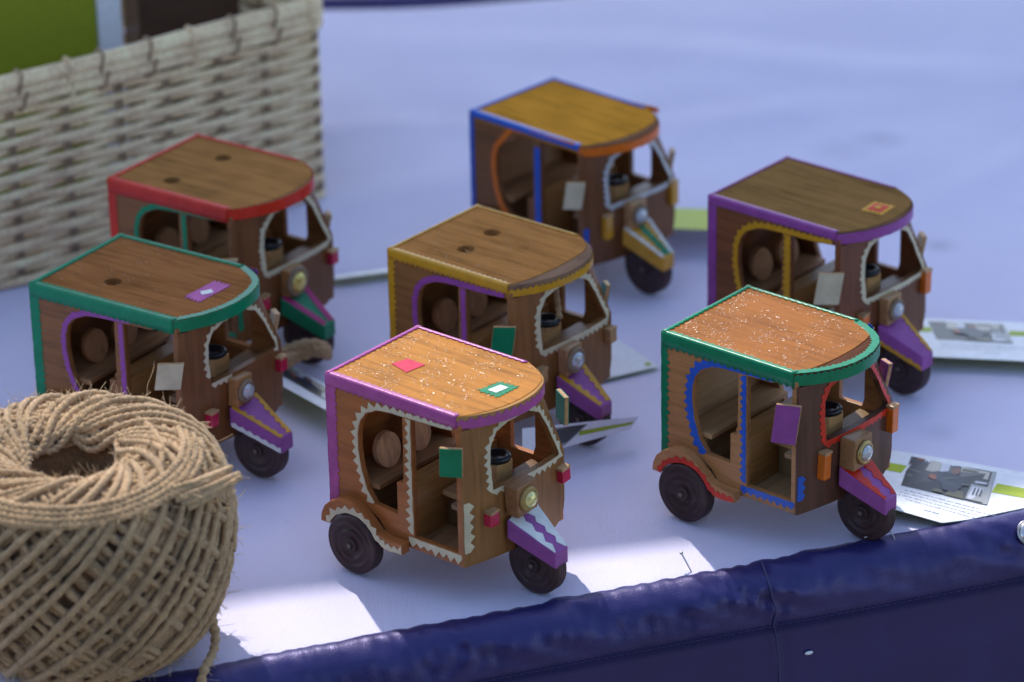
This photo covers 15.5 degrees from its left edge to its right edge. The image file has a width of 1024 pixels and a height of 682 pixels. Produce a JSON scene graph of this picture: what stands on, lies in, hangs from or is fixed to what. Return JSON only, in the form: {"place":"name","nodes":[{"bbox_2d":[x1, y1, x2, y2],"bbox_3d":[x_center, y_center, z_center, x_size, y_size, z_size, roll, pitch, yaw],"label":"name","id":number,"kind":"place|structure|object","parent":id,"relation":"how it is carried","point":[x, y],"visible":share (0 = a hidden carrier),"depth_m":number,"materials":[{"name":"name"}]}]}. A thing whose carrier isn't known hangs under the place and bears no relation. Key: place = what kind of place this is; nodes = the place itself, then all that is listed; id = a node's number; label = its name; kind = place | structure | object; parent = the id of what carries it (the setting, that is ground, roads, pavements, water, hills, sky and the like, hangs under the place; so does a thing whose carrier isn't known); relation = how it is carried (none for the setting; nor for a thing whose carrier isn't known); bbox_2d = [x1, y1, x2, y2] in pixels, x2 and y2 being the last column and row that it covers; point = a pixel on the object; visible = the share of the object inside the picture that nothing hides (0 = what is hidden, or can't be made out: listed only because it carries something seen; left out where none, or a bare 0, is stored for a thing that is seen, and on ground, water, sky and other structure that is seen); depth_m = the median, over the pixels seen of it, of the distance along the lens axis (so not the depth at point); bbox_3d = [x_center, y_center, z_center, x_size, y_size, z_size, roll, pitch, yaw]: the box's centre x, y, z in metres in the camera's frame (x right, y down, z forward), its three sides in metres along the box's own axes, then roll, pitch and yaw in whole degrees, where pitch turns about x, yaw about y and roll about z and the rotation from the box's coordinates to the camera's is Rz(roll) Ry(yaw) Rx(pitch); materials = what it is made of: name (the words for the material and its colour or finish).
{"place":"outdoors","nodes":[
{"label":"outdoors","id":0,"kind":"place"},
{"bbox_3d":[-0.012,0.341,2.504,1.978,0.744,1.389,-1,25,0],"label":"table","id":1,"kind":"object","parent":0,"visible":0},
{"bbox_2d":[0,0,1023,681],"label":"tablecloth","id":2,"kind":"object","parent":1,"relation":"on","point":[918,104],"visible":0.48,"depth_m":2.55,"materials":[{"name":"white fabric"}]},
{"bbox_2d":[0,367,245,681],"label":"twine ball","id":3,"kind":"object","parent":2,"relation":"on","point":[119,520],"visible":1,"depth_m":1.92,"materials":[{"name":"fabric"}]},
{"bbox_2d":[28,233,292,477],"bbox_3d":[-0.193,0.016,2.183,0.152,0.109,0.106,14,29,30],"label":"toy rickshaw","id":4,"kind":"object","parent":2,"relation":"on","point":[116,308],"visible":0.82,"depth_m":2.17,"materials":[{"name":"brown wood"}]},
{"bbox_2d":[0,0,325,289],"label":"wicker basket","id":5,"kind":"object","parent":2,"relation":"on","point":[45,231],"visible":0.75,"depth_m":2.44,"materials":[{"name":"wicker"}]},
{"bbox_2d":[0,0,131,194],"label":"lime box","id":6,"kind":"object","parent":5,"relation":"in","point":[35,33],"visible":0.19,"depth_m":2.51,"materials":[{"name":"paper"}]},
{"bbox_2d":[123,0,300,144],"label":"wooden box","id":7,"kind":"object","parent":5,"relation":"in","point":[150,18],"visible":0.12,"depth_m":2.58,"materials":[{"name":"brown wood"}]},
{"bbox_2d":[107,133,338,363],"bbox_3d":[-0.168,-0.050,2.321,0.136,0.113,0.109,15,29,32],"label":"toy rickshaw","id":8,"kind":"object","parent":2,"relation":"on","point":[215,197],"visible":0.71,"depth_m":2.30,"materials":[{"name":"brown wood"}]},
{"bbox_2d":[247,341,325,409],"bbox_3d":[-0.143,0.018,2.286,0.039,0.014,0.182,-19,30,-34],"label":"printed card","id":9,"kind":"object","parent":2,"relation":"on","point":[302,384],"visible":0.25,"depth_m":2.26,"materials":[{"name":"white paper"}]},
{"bbox_2d":[281,338,332,368],"bbox_3d":[-0.138,0.011,2.287,0.060,0.026,0.017,-6,25,-10],"label":"jute tie","id":10,"kind":"object","parent":2,"relation":"on","point":[297,351],"visible":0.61,"depth_m":2.28,"materials":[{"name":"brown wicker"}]},
{"bbox_2d":[334,268,387,279],"bbox_3d":[-0.086,-0.045,2.434,0.069,0.005,0.015,-8,25,-14],"label":"printed card","id":11,"kind":"object","parent":2,"relation":"on","point":[356,274],"visible":0.55,"depth_m":2.43,"materials":[{"name":"white paper"}]},
{"bbox_2d":[321,325,570,593],"bbox_3d":[-0.025,0.071,2.049,0.134,0.114,0.098,18,31,35],"label":"toy rickshaw","id":12,"kind":"object","parent":2,"relation":"on","point":[426,455],"visible":1,"depth_m":2.04,"materials":[{"name":"brown wood"}]},
{"bbox_2d":[387,204,616,445],"bbox_3d":[0.004,-0.002,2.213,0.132,0.110,0.104,18,31,35],"label":"toy rickshaw","id":13,"kind":"object","parent":2,"relation":"on","point":[486,277],"visible":0.77,"depth_m":2.19,"materials":[{"name":"brown wood"}]},
{"bbox_2d":[553,289,562,319],"bbox_3d":[0.025,-0.033,2.209,0.008,0.028,0.044,-1,25,0],"label":"jute tie","id":14,"kind":"object","parent":13,"relation":"on","point":[558,307],"visible":0.34,"depth_m":2.20,"materials":[{"name":"brown wicker"}]},
{"bbox_2d":[469,77,678,293],"bbox_3d":[0.049,-0.094,2.415,0.138,0.108,0.100,21,32,39],"label":"toy rickshaw","id":15,"kind":"object","parent":2,"relation":"on","point":[548,151],"visible":0.88,"depth_m":2.40,"materials":[{"name":"brown wood"}]},
{"bbox_2d":[522,416,638,450],"bbox_3d":[0.037,0.053,2.176,0.078,0.019,0.010,-14,27,-25],"label":"printed card","id":16,"kind":"object","parent":2,"relation":"on","point":[570,434],"visible":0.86,"depth_m":2.18,"materials":[{"name":"white paper"}]},
{"bbox_2d":[607,340,658,378],"bbox_3d":[0.045,0.007,2.320,0.052,0.001,0.084,-15,28,-28],"label":"printed card","id":17,"kind":"object","parent":2,"relation":"on","point":[625,359],"visible":0.33,"depth_m":2.31,"materials":[{"name":"white paper"}]},
{"bbox_2d":[680,552,691,571],"bbox_3d":[0.096,0.123,2.062,0.008,0.014,0.007,-1,25,0],"label":"dressmaking pin","id":18,"kind":"object","parent":2,"relation":"on","point":[681,553],"visible":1,"depth_m":2.06,"materials":[{"name":"metal"}]},
{"bbox_2d":[674,208,707,229],"bbox_3d":[0.125,-0.080,2.483,0.100,0.018,0.075,2,25,7],"label":"printed card","id":19,"kind":"object","parent":2,"relation":"on","point":[690,219],"visible":0.22,"depth_m":2.48,"materials":[{"name":"green paper"}]},
{"bbox_2d":[652,285,899,540],"bbox_3d":[0.159,0.047,2.099,0.132,0.110,0.100,18,31,36],"label":"toy rickshaw","id":20,"kind":"object","parent":2,"relation":"on","point":[736,422],"visible":1,"depth_m":2.09,"materials":[{"name":"brown wood"}]},
{"bbox_2d":[707,156,932,394],"bbox_3d":[0.194,-0.033,2.270,0.137,0.112,0.102,19,31,36],"label":"toy rickshaw","id":21,"kind":"object","parent":2,"relation":"on","point":[771,226],"visible":0.78,"depth_m":2.25,"materials":[{"name":"brown wood"}]},
{"bbox_2d":[883,450,1023,522],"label":"printed card","id":22,"kind":"object","parent":2,"relation":"on","point":[938,489],"visible":0.88,"depth_m":2.14,"materials":[{"name":"white paper"}]},
{"bbox_2d":[919,318,1023,361],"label":"printed card","id":23,"kind":"object","parent":2,"relation":"on","point":[973,339],"visible":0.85,"depth_m":2.32,"materials":[{"name":"white paper"}]},
{"bbox_2d":[132,509,1023,681],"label":"table skirt","id":24,"kind":"object","parent":1,"relation":"attached to","point":[942,603],"visible":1,"depth_m":2.06,"materials":[{"name":"blue fabric"}]},
{"bbox_2d":[1017,520,1023,543],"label":"metal button","id":25,"kind":"object","parent":24,"relation":"attached to","point":[1020,530],"visible":1,"depth_m":2.10,"materials":[{"name":"silver metal"}]},
{"label":"ground","id":26,"kind":"structure","parent":0,"visible":0},
{"bbox_2d":[121,0,522,15],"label":"draped table","id":27,"kind":"object","parent":26,"relation":"on","point":[364,4],"visible":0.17,"depth_m":2.95,"materials":[{"name":"fabric"}]}
]}

